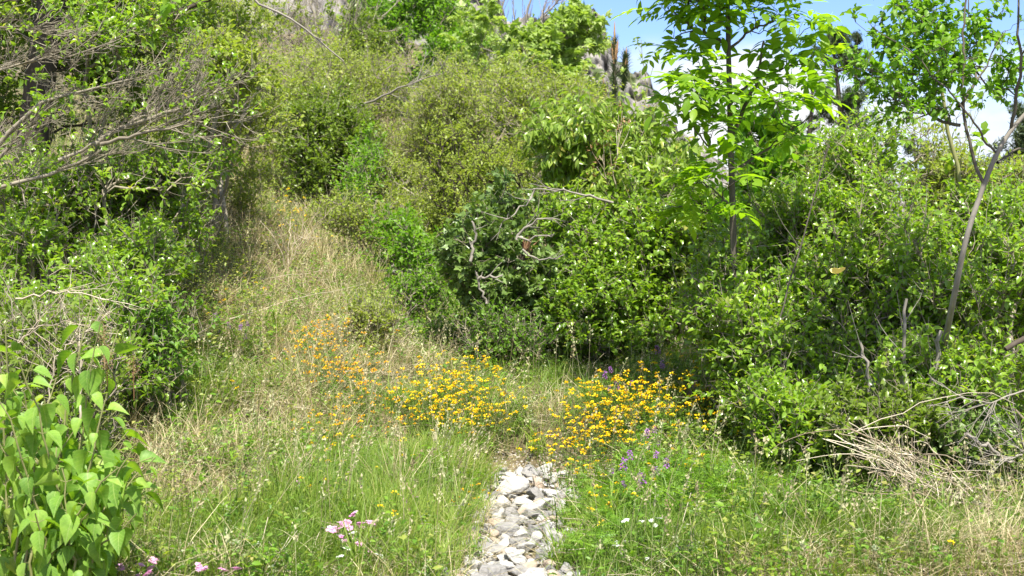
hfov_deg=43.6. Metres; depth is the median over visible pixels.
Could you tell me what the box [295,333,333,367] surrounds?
orange wildflower
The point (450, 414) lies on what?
yellow wildflower
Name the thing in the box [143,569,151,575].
pink wildflower
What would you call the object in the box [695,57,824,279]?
ash sapling
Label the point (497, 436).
yellow wildflower
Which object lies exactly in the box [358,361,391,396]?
orange wildflower
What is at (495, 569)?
trail stone
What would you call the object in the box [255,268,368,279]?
dead stalk
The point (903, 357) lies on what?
bare sapling
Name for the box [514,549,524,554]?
trail stone
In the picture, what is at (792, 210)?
tall shrub
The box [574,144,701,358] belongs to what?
leafy shrub
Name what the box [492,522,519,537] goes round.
trail stone
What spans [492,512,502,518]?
trail stone
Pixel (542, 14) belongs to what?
bare tree
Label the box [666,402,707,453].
yellow wildflower
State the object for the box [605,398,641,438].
yellow wildflower
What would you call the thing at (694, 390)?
purple vetch
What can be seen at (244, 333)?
purple vetch
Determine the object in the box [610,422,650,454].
yellow wildflower
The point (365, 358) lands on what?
orange wildflower
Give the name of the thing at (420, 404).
yellow wildflower
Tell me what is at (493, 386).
yellow wildflower
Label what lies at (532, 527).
trail stone
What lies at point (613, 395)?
yellow wildflower
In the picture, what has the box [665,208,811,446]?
tall shrub
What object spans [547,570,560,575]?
trail stone
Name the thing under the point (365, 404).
orange wildflower
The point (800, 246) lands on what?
bare sapling
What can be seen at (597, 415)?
yellow wildflower
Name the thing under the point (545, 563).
trail stone
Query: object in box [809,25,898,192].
pine tree
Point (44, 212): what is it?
bank shrub
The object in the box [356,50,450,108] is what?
dead branch
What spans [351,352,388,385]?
orange wildflower
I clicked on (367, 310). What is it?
shrub
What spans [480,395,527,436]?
yellow wildflower
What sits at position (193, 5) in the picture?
dark branch
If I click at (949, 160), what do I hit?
green stem
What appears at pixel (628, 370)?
yellow wildflower
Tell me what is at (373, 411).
orange wildflower
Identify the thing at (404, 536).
tall weeds
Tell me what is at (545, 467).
trail stone
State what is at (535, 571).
trail stone
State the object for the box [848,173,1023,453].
tall shrub
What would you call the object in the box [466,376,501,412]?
yellow wildflower
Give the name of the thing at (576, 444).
yellow wildflower
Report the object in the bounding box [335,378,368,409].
orange wildflower
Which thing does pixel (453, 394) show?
yellow wildflower
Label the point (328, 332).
orange wildflower
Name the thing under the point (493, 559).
trail stone
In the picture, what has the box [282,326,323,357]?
orange wildflower
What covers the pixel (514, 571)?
trail stone
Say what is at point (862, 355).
bare sapling
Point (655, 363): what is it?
yellow wildflower
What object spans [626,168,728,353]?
leafy shrub
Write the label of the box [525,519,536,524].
trail stone
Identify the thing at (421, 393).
yellow wildflower
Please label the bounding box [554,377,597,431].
yellow wildflower
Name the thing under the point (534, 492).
trail stone
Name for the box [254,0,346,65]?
dead branch
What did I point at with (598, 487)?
yellow flower
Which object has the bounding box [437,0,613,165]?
hillside tree
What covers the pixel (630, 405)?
yellow wildflower
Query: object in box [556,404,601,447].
yellow wildflower
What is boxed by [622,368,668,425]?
yellow wildflower
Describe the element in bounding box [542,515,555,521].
trail stone
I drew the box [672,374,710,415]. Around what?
yellow wildflower
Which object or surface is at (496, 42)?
hillside shrub
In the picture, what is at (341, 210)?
shrub
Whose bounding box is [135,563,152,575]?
pink wildflower
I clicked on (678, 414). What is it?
yellow wildflower
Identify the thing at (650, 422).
yellow wildflower
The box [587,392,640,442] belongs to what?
yellow wildflower
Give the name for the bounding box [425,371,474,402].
yellow wildflower
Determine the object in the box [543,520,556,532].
trail stone
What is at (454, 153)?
hillside shrub
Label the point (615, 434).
yellow wildflower
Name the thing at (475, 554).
trail stone
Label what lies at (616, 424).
yellow wildflower
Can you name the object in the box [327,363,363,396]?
orange wildflower
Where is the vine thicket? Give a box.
[513,84,711,229]
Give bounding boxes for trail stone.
[434,564,449,575]
[463,555,472,567]
[468,569,477,575]
[469,509,486,522]
[470,550,487,559]
[470,560,482,570]
[471,572,482,575]
[474,542,506,554]
[476,506,497,513]
[478,536,492,542]
[479,564,507,575]
[483,523,492,533]
[485,558,497,562]
[486,518,500,526]
[489,480,501,490]
[490,491,502,498]
[490,529,499,536]
[491,499,504,505]
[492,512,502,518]
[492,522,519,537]
[493,502,510,509]
[493,560,514,572]
[495,476,529,496]
[496,553,509,560]
[497,495,508,500]
[498,537,508,546]
[500,533,509,539]
[502,506,519,518]
[504,548,526,564]
[505,471,517,476]
[505,513,523,525]
[507,565,527,575]
[509,494,517,499]
[509,537,524,546]
[512,496,532,506]
[513,528,527,537]
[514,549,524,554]
[515,466,522,475]
[517,506,525,514]
[517,541,534,552]
[521,466,539,477]
[521,509,541,518]
[523,560,536,567]
[524,498,551,512]
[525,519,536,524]
[525,567,546,575]
[526,486,544,499]
[527,521,545,528]
[528,524,541,537]
[531,531,542,542]
[532,474,544,488]
[534,550,547,560]
[536,515,543,521]
[538,463,552,475]
[541,489,558,495]
[542,473,559,481]
[542,510,551,517]
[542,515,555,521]
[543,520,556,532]
[543,559,555,567]
[544,565,555,571]
[546,532,562,542]
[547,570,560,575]
[550,474,558,484]
[556,489,576,499]
[557,522,565,529]
[559,562,573,573]
[566,571,574,575]
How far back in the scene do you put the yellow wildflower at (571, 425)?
7.52 m
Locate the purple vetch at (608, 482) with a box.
[601,468,614,493]
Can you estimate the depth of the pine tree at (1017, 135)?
29.61 m
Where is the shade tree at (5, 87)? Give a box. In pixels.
[0,0,284,167]
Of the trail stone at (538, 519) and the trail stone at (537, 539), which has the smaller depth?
the trail stone at (537, 539)
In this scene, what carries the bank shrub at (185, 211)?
on the ground at (510, 442)
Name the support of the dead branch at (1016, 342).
on the ground at (510, 442)
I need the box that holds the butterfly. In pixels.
[830,267,844,273]
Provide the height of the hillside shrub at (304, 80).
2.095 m
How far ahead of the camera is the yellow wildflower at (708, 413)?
7.35 m
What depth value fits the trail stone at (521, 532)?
5.91 m
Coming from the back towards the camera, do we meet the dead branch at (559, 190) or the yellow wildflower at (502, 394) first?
the dead branch at (559, 190)
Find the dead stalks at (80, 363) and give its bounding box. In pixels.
[2,265,143,418]
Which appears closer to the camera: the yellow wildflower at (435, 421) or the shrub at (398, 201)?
the yellow wildflower at (435, 421)
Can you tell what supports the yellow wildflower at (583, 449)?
on the ground at (510, 442)
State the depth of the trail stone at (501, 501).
6.51 m
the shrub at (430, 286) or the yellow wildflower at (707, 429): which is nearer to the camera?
the yellow wildflower at (707, 429)
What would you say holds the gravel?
on the ground at (510, 442)
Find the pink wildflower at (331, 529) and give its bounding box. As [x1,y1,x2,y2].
[326,525,347,561]
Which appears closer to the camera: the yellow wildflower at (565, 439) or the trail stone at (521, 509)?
the trail stone at (521, 509)
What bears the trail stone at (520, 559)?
on the ground at (510, 442)
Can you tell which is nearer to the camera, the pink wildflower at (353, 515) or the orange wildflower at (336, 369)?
the pink wildflower at (353, 515)
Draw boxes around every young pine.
[597,21,632,106]
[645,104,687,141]
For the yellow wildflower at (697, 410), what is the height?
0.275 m
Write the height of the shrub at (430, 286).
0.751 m
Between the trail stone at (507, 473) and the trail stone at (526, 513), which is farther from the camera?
the trail stone at (507, 473)
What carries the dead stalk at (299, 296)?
on the ground at (510, 442)
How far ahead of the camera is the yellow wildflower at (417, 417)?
7.50 m
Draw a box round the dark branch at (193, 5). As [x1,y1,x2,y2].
[86,0,210,111]
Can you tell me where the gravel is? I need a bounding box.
[453,451,583,575]
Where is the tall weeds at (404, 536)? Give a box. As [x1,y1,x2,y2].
[0,110,1023,575]
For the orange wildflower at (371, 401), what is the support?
on the ground at (510, 442)
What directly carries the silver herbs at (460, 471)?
on the ground at (510, 442)
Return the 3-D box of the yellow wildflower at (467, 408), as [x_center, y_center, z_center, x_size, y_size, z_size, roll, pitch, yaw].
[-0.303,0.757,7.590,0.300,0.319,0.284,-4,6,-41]
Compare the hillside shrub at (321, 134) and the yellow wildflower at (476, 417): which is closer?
the yellow wildflower at (476, 417)
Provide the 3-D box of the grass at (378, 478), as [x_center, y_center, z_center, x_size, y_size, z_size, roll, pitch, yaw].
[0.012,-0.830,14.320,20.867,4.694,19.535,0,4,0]
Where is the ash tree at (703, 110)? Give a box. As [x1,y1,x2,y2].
[609,0,870,288]
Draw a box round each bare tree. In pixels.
[270,0,408,58]
[475,0,567,55]
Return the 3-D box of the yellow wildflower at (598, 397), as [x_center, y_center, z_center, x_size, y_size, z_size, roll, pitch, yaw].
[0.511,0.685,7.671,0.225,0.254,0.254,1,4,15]
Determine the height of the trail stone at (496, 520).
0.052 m
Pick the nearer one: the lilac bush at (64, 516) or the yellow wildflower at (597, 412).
the lilac bush at (64, 516)
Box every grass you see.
[0,86,1023,575]
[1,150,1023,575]
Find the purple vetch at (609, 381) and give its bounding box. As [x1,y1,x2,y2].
[599,366,618,409]
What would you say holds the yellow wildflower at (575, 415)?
on the ground at (510, 442)
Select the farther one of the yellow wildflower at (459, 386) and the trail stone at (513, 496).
the yellow wildflower at (459, 386)
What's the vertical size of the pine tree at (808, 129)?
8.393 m
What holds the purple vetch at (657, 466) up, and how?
on the ground at (510, 442)
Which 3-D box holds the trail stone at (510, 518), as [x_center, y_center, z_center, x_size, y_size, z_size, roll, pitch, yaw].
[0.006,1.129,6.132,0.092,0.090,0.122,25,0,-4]
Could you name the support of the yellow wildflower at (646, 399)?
on the ground at (510, 442)
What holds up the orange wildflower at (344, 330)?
on the ground at (510, 442)
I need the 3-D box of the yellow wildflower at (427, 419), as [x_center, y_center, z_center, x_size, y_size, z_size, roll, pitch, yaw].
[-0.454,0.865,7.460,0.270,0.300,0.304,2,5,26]
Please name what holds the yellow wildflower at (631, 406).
on the ground at (510, 442)
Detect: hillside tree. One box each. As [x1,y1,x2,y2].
[323,0,399,132]
[335,0,491,109]
[374,35,592,197]
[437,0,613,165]
[466,47,625,217]
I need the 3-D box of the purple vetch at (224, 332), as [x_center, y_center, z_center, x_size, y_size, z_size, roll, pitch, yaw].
[-1.953,0.300,8.664,0.141,0.268,0.096,1,4,17]
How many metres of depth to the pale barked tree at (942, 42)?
6.22 m
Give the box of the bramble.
[0,275,158,490]
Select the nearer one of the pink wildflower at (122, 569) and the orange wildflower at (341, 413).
the pink wildflower at (122, 569)
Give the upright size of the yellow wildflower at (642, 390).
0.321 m
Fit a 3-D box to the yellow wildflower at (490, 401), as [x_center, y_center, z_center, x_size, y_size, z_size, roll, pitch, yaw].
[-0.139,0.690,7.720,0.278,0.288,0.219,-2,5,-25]
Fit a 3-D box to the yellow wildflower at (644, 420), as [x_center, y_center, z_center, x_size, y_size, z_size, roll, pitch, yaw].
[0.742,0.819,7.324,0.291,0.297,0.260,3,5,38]
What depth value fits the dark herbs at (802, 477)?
6.37 m
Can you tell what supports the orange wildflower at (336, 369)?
on the ground at (510, 442)
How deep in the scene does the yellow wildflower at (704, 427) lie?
7.07 m
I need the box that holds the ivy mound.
[427,165,599,370]
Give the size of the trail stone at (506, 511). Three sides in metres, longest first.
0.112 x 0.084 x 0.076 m
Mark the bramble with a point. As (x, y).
(14, 324)
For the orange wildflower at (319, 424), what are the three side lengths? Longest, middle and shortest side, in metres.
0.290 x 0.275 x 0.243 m
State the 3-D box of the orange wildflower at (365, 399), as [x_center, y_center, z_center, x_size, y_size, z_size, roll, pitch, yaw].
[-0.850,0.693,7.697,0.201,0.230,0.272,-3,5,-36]
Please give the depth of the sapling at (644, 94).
14.87 m
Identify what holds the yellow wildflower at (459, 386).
on the ground at (510, 442)
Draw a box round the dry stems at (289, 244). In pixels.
[260,219,319,272]
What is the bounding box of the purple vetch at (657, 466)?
[653,451,668,486]
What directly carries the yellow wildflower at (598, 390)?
on the ground at (510, 442)
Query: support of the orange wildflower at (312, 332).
on the ground at (510, 442)
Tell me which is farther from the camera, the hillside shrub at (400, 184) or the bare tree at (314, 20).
the bare tree at (314, 20)
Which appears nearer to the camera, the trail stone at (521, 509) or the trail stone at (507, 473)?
the trail stone at (521, 509)
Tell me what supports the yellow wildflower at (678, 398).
on the ground at (510, 442)
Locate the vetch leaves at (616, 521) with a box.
[124,346,834,575]
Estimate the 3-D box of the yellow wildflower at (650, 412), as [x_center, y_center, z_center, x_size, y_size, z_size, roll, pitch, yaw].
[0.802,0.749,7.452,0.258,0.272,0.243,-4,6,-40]
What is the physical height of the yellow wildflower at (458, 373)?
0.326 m
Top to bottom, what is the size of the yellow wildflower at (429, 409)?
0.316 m
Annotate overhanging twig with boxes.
[160,0,180,20]
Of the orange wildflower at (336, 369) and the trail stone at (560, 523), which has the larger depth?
the orange wildflower at (336, 369)
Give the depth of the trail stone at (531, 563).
5.38 m
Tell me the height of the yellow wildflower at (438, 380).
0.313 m
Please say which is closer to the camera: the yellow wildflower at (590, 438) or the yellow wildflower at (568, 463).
the yellow wildflower at (568, 463)
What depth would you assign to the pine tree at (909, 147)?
39.64 m
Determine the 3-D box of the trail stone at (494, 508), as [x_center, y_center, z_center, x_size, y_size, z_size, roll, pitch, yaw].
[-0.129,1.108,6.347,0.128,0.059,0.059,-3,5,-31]
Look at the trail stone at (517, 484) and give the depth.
6.75 m
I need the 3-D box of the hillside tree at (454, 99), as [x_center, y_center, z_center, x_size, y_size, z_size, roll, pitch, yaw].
[-0.556,-2.221,17.396,3.372,2.536,2.674,1,4,11]
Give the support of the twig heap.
on the ground at (510, 442)
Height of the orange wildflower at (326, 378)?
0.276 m
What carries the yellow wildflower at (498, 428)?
on the ground at (510, 442)
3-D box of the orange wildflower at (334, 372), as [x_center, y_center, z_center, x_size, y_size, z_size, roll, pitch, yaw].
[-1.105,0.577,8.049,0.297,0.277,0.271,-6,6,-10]
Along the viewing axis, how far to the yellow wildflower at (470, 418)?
7.49 m
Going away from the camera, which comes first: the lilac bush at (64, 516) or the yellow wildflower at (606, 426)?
the lilac bush at (64, 516)
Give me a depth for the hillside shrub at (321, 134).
14.71 m
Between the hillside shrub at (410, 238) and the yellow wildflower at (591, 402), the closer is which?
the yellow wildflower at (591, 402)
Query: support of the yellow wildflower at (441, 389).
on the ground at (510, 442)
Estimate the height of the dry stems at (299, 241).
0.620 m
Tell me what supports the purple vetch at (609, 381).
on the ground at (510, 442)
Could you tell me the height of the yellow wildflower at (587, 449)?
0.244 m
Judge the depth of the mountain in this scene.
197.43 m
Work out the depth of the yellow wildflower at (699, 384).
7.48 m
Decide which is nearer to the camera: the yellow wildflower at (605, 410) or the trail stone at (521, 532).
the trail stone at (521, 532)
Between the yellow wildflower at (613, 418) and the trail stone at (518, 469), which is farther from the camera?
the yellow wildflower at (613, 418)
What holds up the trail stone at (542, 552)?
on the ground at (510, 442)
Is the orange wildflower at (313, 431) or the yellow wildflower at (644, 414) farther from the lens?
the yellow wildflower at (644, 414)
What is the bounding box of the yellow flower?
[589,473,606,514]
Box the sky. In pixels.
[500,0,1023,195]
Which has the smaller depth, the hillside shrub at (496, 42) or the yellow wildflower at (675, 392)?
the yellow wildflower at (675, 392)
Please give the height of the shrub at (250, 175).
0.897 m
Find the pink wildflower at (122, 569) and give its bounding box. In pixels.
[117,563,124,575]
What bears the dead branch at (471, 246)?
on the ivy mound
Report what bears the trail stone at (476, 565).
on the ground at (510, 442)
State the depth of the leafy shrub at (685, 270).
9.49 m
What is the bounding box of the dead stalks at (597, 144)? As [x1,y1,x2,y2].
[585,100,631,210]
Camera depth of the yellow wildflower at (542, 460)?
7.03 m
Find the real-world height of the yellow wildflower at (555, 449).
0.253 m
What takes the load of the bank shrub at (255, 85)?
on the ground at (510, 442)
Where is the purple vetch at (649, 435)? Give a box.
[643,427,659,459]
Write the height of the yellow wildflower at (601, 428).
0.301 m
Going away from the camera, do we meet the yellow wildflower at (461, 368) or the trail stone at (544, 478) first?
the trail stone at (544, 478)
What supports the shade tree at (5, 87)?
on the ground at (510, 442)
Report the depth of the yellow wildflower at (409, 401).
7.64 m
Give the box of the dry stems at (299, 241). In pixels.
[274,198,347,259]
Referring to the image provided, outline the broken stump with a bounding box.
[502,235,538,359]
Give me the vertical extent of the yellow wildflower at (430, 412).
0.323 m
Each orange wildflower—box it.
[272,341,320,384]
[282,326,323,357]
[291,413,337,450]
[292,343,334,374]
[292,413,342,449]
[293,319,331,352]
[293,325,343,358]
[293,354,339,396]
[294,332,347,374]
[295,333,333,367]
[299,333,345,372]
[303,317,349,359]
[303,360,344,397]
[303,365,353,396]
[309,354,346,387]
[311,366,359,407]
[311,414,362,445]
[312,356,355,395]
[312,393,345,424]
[313,345,359,383]
[317,405,361,433]
[319,314,365,354]
[325,362,374,404]
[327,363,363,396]
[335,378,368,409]
[338,380,395,423]
[343,389,380,425]
[345,345,383,375]
[346,383,381,415]
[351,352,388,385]
[352,361,398,402]
[352,402,394,436]
[353,381,399,421]
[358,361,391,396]
[370,398,403,430]
[404,408,441,440]
[462,483,498,511]
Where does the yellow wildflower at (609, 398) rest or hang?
on the ground at (510, 442)
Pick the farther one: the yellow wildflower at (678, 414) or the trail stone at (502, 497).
the yellow wildflower at (678, 414)
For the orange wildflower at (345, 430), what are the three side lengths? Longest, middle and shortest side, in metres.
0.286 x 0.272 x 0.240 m
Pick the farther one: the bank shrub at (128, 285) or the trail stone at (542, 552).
the bank shrub at (128, 285)
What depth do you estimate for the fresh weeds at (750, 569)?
6.40 m
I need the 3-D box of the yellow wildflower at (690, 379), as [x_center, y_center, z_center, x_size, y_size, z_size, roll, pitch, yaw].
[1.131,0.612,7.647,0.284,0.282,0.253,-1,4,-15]
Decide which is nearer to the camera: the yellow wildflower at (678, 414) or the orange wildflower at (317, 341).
the yellow wildflower at (678, 414)
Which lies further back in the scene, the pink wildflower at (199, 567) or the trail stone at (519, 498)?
the trail stone at (519, 498)
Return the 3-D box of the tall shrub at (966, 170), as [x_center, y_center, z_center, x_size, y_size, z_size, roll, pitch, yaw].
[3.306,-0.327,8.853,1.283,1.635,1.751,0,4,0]
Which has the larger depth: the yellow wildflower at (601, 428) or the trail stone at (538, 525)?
the yellow wildflower at (601, 428)
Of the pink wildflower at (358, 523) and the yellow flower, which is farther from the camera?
the yellow flower
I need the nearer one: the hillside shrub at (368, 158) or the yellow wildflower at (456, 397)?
the yellow wildflower at (456, 397)
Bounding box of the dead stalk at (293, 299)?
[229,282,368,319]
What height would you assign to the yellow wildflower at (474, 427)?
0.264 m
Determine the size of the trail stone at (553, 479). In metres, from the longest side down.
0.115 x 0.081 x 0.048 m
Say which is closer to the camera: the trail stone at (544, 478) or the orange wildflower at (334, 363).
the trail stone at (544, 478)
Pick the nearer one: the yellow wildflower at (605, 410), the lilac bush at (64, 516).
the lilac bush at (64, 516)
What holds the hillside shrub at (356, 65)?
on the ground at (510, 442)
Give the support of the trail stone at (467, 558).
on the ground at (510, 442)
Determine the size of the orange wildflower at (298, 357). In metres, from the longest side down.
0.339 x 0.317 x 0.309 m
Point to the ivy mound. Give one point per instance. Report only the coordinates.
(491, 252)
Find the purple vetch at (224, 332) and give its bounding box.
[214,313,230,347]
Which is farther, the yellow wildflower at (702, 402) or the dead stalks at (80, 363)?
the yellow wildflower at (702, 402)
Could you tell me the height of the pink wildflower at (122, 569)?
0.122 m
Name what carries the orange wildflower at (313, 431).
on the ground at (510, 442)
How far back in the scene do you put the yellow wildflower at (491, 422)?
7.52 m
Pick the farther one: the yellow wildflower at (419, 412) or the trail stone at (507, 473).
the yellow wildflower at (419, 412)
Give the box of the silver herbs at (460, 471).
[2,223,1022,575]
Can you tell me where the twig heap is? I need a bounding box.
[768,393,1023,543]
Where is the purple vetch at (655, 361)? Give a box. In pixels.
[651,345,664,382]
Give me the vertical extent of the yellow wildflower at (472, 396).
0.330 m
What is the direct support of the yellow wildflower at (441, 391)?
on the ground at (510, 442)
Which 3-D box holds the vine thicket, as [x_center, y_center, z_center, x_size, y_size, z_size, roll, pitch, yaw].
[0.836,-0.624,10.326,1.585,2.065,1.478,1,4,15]
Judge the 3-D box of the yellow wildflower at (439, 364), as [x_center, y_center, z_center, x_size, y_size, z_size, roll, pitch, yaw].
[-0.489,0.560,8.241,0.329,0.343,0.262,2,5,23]
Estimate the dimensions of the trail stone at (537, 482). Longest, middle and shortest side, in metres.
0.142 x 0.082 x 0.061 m
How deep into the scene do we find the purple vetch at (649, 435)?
6.80 m
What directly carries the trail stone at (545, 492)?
on the ground at (510, 442)
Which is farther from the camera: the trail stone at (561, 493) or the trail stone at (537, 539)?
the trail stone at (561, 493)
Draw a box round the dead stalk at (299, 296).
[266,263,346,342]
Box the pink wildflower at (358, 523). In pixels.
[345,522,364,544]
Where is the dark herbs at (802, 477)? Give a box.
[4,299,1023,575]
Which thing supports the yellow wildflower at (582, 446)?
on the ground at (510, 442)
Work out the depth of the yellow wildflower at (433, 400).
7.61 m
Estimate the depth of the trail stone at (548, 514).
6.26 m
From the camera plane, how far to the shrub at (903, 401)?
6.29 m
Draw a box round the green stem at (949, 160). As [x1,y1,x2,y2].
[911,18,989,246]
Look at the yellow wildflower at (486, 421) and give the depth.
7.53 m
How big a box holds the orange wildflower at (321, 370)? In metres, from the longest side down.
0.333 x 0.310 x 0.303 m
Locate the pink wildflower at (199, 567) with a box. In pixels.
[195,562,207,575]
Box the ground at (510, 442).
[0,28,1023,575]
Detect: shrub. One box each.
[0,0,268,202]
[0,116,234,309]
[0,251,181,429]
[17,0,207,278]
[48,116,244,332]
[103,283,230,429]
[104,45,306,243]
[117,13,288,277]
[142,0,351,128]
[202,141,284,225]
[236,28,385,183]
[264,0,414,97]
[266,73,387,203]
[270,25,477,171]
[302,182,416,266]
[326,281,422,359]
[328,121,396,219]
[332,150,437,229]
[360,195,454,323]
[364,164,473,267]
[380,253,469,346]
[409,104,533,301]
[418,0,508,63]
[438,291,566,372]
[523,170,650,369]
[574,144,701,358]
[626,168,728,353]
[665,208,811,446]
[666,133,821,327]
[702,153,878,436]
[726,354,856,478]
[746,93,969,407]
[750,57,985,255]
[804,352,958,491]
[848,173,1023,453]
[889,123,1023,220]
[909,397,1023,489]
[936,155,1023,443]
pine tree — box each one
[798,91,821,143]
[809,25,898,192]
[842,29,875,151]
[896,135,945,246]
[983,97,1023,171]
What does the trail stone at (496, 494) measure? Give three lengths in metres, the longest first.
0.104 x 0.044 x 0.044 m
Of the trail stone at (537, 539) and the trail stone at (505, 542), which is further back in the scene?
the trail stone at (537, 539)
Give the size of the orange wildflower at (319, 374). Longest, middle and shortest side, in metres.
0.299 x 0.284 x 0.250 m
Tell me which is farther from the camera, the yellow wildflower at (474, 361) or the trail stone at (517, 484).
the yellow wildflower at (474, 361)
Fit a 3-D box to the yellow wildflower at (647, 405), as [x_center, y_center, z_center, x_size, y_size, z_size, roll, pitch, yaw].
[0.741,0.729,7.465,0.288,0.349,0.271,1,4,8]
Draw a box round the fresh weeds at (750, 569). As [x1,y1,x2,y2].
[2,191,1014,575]
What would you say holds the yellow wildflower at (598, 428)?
on the ground at (510, 442)
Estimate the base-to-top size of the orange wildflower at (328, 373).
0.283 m
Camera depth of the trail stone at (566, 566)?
5.35 m
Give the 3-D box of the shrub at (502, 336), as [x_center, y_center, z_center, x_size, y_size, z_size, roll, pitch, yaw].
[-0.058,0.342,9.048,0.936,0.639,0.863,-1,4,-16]
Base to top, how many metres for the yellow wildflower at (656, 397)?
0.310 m
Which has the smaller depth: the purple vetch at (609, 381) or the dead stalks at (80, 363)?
the dead stalks at (80, 363)
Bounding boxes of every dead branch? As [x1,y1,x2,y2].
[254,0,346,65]
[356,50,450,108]
[469,221,485,261]
[475,177,613,239]
[475,262,502,304]
[515,210,567,268]
[927,373,1023,490]
[964,431,1014,463]
[1004,336,1023,351]
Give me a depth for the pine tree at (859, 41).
35.46 m
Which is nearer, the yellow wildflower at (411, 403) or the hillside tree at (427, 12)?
the yellow wildflower at (411, 403)
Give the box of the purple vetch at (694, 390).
[688,379,702,410]
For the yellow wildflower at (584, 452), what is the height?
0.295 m
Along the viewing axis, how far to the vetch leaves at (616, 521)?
5.96 m
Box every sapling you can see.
[620,37,652,109]
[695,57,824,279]
[765,134,837,366]
[833,302,881,395]
[870,287,923,422]
[909,302,942,447]
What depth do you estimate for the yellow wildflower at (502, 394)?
7.57 m
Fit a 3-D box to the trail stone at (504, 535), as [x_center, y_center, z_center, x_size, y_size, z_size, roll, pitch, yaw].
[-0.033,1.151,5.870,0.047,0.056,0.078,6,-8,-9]
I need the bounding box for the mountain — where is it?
[1,0,937,243]
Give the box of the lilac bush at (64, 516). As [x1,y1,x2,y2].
[0,299,167,575]
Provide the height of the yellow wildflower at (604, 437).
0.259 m
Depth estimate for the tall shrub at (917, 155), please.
9.16 m
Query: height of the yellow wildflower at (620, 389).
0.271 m
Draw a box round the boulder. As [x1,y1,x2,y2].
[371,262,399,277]
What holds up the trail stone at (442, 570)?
on the ground at (510, 442)
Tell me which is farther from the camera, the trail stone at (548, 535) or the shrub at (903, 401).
the shrub at (903, 401)
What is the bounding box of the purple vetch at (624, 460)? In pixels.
[613,449,647,501]
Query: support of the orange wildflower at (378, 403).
on the ground at (510, 442)
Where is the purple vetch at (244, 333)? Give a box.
[239,321,248,343]
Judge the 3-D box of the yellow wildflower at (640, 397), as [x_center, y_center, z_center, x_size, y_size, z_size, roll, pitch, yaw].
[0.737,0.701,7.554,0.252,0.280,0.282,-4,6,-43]
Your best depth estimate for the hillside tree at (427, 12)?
23.93 m
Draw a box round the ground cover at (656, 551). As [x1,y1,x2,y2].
[0,127,1023,575]
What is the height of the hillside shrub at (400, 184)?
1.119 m
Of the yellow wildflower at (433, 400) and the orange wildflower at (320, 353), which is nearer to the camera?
the yellow wildflower at (433, 400)
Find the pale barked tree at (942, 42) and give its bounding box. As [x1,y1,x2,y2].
[814,0,1023,350]
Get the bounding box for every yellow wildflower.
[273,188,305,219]
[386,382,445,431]
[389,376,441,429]
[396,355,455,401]
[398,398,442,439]
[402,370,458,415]
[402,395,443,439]
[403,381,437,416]
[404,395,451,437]
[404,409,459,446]
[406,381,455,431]
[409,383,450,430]
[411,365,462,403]
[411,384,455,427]
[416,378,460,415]
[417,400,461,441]
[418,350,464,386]
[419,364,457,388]
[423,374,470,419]
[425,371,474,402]
[428,398,477,442]
[431,384,471,420]
[432,366,479,406]
[433,402,472,438]
[435,375,476,413]
[435,387,492,440]
[437,358,469,392]
[440,404,490,437]
[443,380,483,414]
[444,377,486,422]
[445,389,483,434]
[446,347,490,380]
[452,399,496,436]
[453,355,500,399]
[455,414,492,451]
[458,378,506,430]
[459,356,502,391]
[460,409,505,440]
[462,402,504,454]
[463,380,512,421]
[463,391,511,436]
[465,418,509,458]
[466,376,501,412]
[468,402,505,446]
[469,371,505,401]
[470,405,509,451]
[479,386,526,437]
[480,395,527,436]
[516,433,571,479]
[528,431,585,488]
[530,428,571,467]
[542,380,590,436]
[546,451,594,489]
[547,422,583,459]
[549,392,599,444]
[549,441,598,487]
[551,404,592,443]
[551,424,609,468]
[552,406,612,453]
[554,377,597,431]
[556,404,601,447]
[560,380,622,432]
[561,436,603,468]
[562,432,609,464]
[567,393,622,435]
[568,369,627,420]
[569,425,621,469]
[570,435,604,463]
[572,421,611,463]
[575,413,619,459]
[577,380,635,424]
[577,409,619,451]
[578,400,627,436]
[579,375,617,417]
[579,382,616,419]
[579,406,631,458]
[580,420,648,472]
[582,404,626,451]
[584,421,625,458]
[586,375,641,424]
[586,422,626,460]
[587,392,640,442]
[591,405,637,451]
[592,395,627,432]
[598,374,638,411]
[598,413,637,457]
[603,382,651,435]
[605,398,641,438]
[610,372,662,420]
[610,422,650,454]
[612,381,662,428]
[613,384,663,426]
[621,389,661,421]
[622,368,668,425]
[622,381,666,419]
[622,387,664,436]
[622,395,672,436]
[622,400,669,436]
[623,353,672,408]
[624,393,667,434]
[625,364,666,403]
[628,406,670,442]
[630,387,674,422]
[632,409,677,442]
[633,375,687,419]
[638,377,704,429]
[651,397,704,436]
[652,349,697,386]
[654,377,696,423]
[655,372,703,417]
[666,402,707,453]
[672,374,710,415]
[673,366,706,405]
[675,399,723,430]
[682,412,725,454]
[683,410,738,448]
[685,395,721,432]
[687,383,721,422]
[693,379,717,422]
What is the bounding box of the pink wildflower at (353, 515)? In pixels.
[344,510,363,530]
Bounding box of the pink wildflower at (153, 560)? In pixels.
[148,556,158,573]
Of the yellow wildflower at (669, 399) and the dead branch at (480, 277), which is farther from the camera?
the dead branch at (480, 277)

